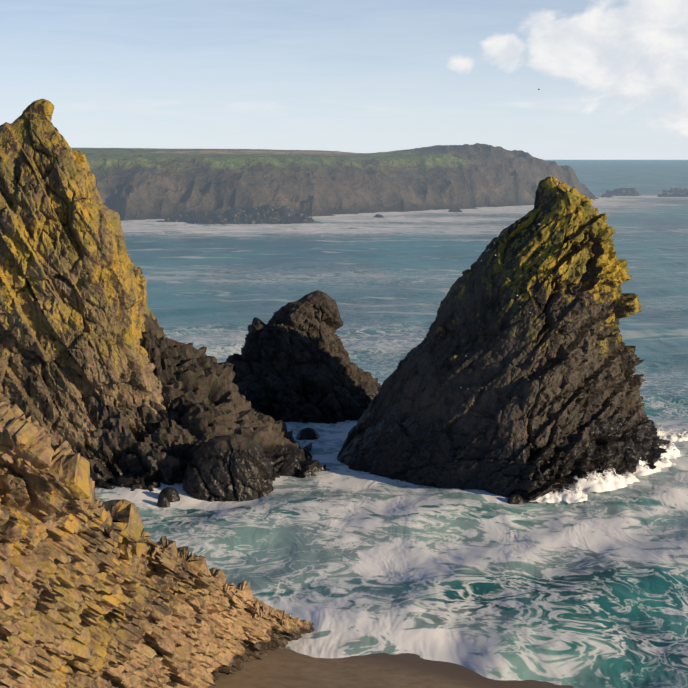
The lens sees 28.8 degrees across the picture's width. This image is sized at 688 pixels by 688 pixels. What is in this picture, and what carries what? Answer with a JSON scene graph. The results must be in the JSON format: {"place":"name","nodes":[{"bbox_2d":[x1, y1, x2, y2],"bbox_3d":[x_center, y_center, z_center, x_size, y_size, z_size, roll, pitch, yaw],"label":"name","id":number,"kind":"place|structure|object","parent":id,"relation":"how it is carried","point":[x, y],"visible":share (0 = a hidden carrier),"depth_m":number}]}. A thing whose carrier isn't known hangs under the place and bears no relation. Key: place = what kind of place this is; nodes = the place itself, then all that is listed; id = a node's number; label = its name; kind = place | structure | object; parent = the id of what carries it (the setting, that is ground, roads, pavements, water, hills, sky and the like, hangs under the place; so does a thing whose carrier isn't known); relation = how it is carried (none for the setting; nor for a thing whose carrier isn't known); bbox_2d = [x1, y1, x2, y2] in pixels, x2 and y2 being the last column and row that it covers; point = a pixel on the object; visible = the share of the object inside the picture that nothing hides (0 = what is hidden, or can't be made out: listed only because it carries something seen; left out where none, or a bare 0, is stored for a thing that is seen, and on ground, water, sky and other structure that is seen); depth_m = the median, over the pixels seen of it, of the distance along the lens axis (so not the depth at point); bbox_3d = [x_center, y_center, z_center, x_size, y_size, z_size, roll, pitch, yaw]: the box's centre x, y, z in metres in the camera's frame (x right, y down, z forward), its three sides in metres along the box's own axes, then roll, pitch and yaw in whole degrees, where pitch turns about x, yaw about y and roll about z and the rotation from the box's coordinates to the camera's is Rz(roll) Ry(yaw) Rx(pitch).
{"place":"outdoors","nodes":[
{"label":"outdoors","id":0,"kind":"place"},
{"bbox_2d":[0,99,165,468],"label":"cliff","id":1,"kind":"structure","parent":0,"point":[74,309],"depth_m":232.41},
{"bbox_2d":[0,400,314,687],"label":"rocky slope","id":2,"kind":"structure","parent":0,"point":[95,592],"depth_m":86.92},
{"bbox_2d":[71,143,598,220],"bbox_3d":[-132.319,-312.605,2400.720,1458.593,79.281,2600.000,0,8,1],"label":"headland","id":3,"kind":"structure","parent":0,"point":[141,183],"depth_m":1429.73},
{"bbox_2d":[0,0,687,159],"label":"sky","id":4,"kind":"structure","parent":0,"point":[354,76]},
{"bbox_2d":[206,648,573,687],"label":"beach","id":5,"kind":"structure","parent":0,"point":[283,668],"depth_m":145.06},
{"bbox_2d":[95,160,687,687],"bbox_3d":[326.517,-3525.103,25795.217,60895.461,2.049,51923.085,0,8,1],"label":"sea","id":6,"kind":"structure","parent":0,"point":[589,592],"depth_m":215.23},
{"bbox_2d":[157,496,169,507],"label":"surf rock","id":7,"kind":"object","parent":6,"relation":"on","point":[163,502],"visible":0.9,"depth_m":220.45},
{"bbox_2d":[158,487,179,501],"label":"surf rock","id":8,"kind":"object","parent":6,"relation":"on","point":[171,494],"visible":0.81,"depth_m":223.59},
{"bbox_2d":[166,337,196,350],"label":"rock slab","id":9,"kind":"object","parent":6,"relation":"on","point":[180,344],"visible":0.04,"depth_m":262.80},
{"bbox_2d":[165,210,222,221],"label":"reef ledge","id":10,"kind":"object","parent":6,"relation":"in","point":[191,216],"visible":0.56,"depth_m":1191.41},
{"bbox_2d":[82,311,329,491],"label":"rock outcrop","id":11,"kind":"object","parent":6,"relation":"on","point":[204,401],"visible":0.38,"depth_m":239.28},
{"bbox_2d":[183,434,273,501],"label":"boulder","id":12,"kind":"object","parent":6,"relation":"in","point":[232,467],"visible":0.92,"depth_m":225.23},
{"bbox_2d":[196,205,317,223],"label":"reef ledge","id":13,"kind":"object","parent":6,"relation":"on","point":[269,214],"visible":0.92,"depth_m":1163.58},
{"bbox_2d":[279,459,301,475],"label":"surf rock","id":14,"kind":"object","parent":6,"relation":"on","point":[289,467],"visible":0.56,"depth_m":240.61},
{"bbox_2d":[224,290,380,423],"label":"stack","id":15,"kind":"object","parent":6,"relation":"in","point":[291,362],"visible":0.79,"depth_m":291.70},
{"bbox_2d":[296,428,319,439],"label":"surf rock","id":16,"kind":"object","parent":6,"relation":"on","point":[308,434],"visible":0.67,"depth_m":268.87},
{"bbox_2d":[303,448,312,458],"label":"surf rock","id":17,"kind":"object","parent":6,"relation":"on","point":[307,452],"visible":0.29,"depth_m":253.23},
{"bbox_2d":[448,209,461,211],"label":"skerry","id":18,"kind":"structure","parent":6,"relation":"in","point":[454,210],"depth_m":1407.44},
{"bbox_2d":[337,177,670,502],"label":"stack","id":19,"kind":"object","parent":6,"relation":"in","point":[506,420],"visible":0.92,"depth_m":237.35},
{"bbox_2d":[507,494,524,504],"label":"surf rock","id":20,"kind":"object","parent":6,"relation":"on","point":[515,499],"visible":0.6,"depth_m":219.66},
{"bbox_2d":[524,483,587,503],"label":"spray","id":21,"kind":"object","parent":6,"relation":"on","point":[576,497],"visible":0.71,"depth_m":221.29},
{"bbox_2d":[573,468,626,492],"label":"spray","id":22,"kind":"object","parent":6,"relation":"on","point":[610,482],"visible":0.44,"depth_m":228.65},
{"bbox_2d":[598,194,612,197],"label":"skerry","id":23,"kind":"structure","parent":6,"relation":"in","point":[605,195],"depth_m":1936.45},
{"bbox_2d":[598,469,639,483],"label":"spray","id":24,"kind":"object","parent":6,"relation":"on","point":[630,477],"visible":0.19,"depth_m":233.83},
{"bbox_2d":[605,187,640,195],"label":"skerry","id":25,"kind":"structure","parent":6,"relation":"in","point":[625,192],"depth_m":2020.22},
{"bbox_2d":[633,458,660,475],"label":"spray","id":26,"kind":"object","parent":6,"relation":"on","point":[642,470],"visible":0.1,"depth_m":239.87},
{"bbox_2d":[657,193,668,196],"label":"skerry","id":27,"kind":"structure","parent":6,"relation":"in","point":[663,195],"depth_m":1960.38},
{"bbox_2d":[654,455,674,467],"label":"spray","id":28,"kind":"object","parent":6,"relation":"on","point":[662,464],"visible":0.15,"depth_m":245.04},
{"bbox_2d":[659,436,680,458],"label":"spray","id":29,"kind":"object","parent":6,"relation":"on","point":[673,451],"visible":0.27,"depth_m":252.84},
{"bbox_2d":[657,427,687,441],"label":"spray","id":30,"kind":"object","parent":6,"relation":"on","point":[673,436],"visible":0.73,"depth_m":266.62},
{"bbox_2d":[663,188,687,192],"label":"skerry","id":31,"kind":"structure","parent":6,"relation":"in","point":[678,190],"depth_m":2218.98},
{"bbox_2d":[669,192,687,196],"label":"skerry","id":32,"kind":"structure","parent":6,"relation":"in","point":[679,195],"depth_m":1959.09}
]}

